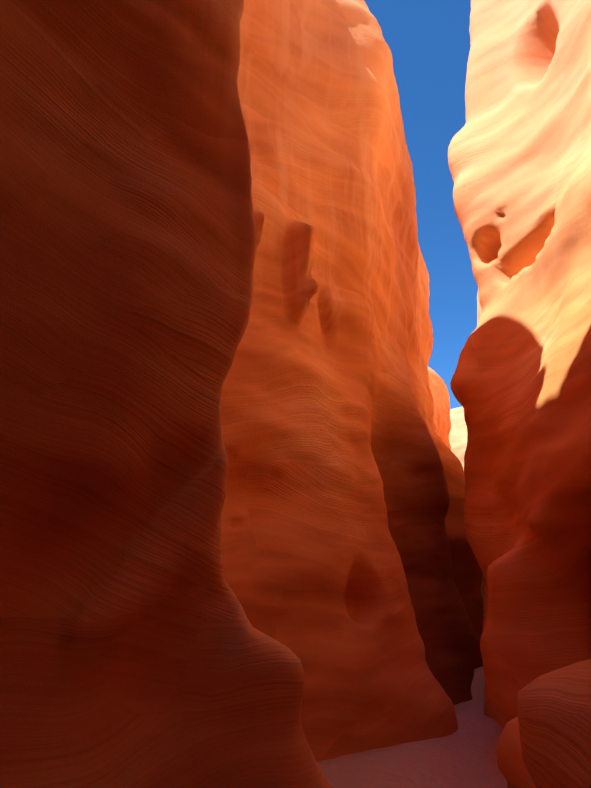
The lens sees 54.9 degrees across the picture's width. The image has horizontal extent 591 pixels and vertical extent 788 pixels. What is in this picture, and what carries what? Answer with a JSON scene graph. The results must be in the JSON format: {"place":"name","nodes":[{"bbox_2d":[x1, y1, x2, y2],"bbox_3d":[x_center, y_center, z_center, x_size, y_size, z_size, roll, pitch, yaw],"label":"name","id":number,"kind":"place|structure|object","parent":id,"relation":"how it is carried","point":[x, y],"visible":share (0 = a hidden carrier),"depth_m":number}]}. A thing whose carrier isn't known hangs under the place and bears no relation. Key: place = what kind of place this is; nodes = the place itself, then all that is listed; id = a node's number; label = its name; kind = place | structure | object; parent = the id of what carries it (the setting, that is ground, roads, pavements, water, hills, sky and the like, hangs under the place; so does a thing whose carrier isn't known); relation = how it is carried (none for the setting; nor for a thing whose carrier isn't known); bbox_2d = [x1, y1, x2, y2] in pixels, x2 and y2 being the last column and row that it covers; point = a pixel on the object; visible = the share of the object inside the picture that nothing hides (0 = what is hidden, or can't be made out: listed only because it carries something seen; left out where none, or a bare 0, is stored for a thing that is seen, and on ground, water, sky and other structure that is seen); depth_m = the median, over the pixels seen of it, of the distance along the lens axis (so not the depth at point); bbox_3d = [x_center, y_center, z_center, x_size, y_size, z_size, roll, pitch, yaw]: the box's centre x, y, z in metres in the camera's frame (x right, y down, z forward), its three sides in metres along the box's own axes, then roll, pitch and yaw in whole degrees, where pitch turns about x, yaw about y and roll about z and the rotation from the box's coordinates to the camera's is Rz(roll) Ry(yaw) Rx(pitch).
{"place":"outdoors","nodes":[
{"label":"outdoors","id":0,"kind":"place"},
{"bbox_2d":[317,666,506,787],"bbox_3d":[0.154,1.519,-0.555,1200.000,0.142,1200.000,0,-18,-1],"label":"ground","id":1,"kind":"structure","parent":0,"point":[464,755],"depth_m":5.23},
{"bbox_2d":[0,0,331,787],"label":"wall","id":2,"kind":"structure","parent":1,"relation":"on","point":[136,650],"depth_m":2.78},
{"bbox_2d":[221,0,483,761],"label":"wall","id":3,"kind":"structure","parent":1,"relation":"on","point":[353,573],"depth_m":7.40},
{"bbox_2d":[449,407,483,613],"bbox_3d":[8.279,6.180,32.549,18.809,12.211,5.224,-10,-20,27],"label":"rock","id":4,"kind":"object","parent":1,"relation":"on","point":[458,434],"visible":0.04,"depth_m":31.79},
{"bbox_2d":[448,0,590,787],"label":"wall","id":5,"kind":"structure","parent":1,"relation":"on","point":[519,155],"depth_m":6.96},
{"bbox_2d":[364,0,477,408],"label":"sky","id":6,"kind":"structure","parent":0,"point":[428,41]}
]}

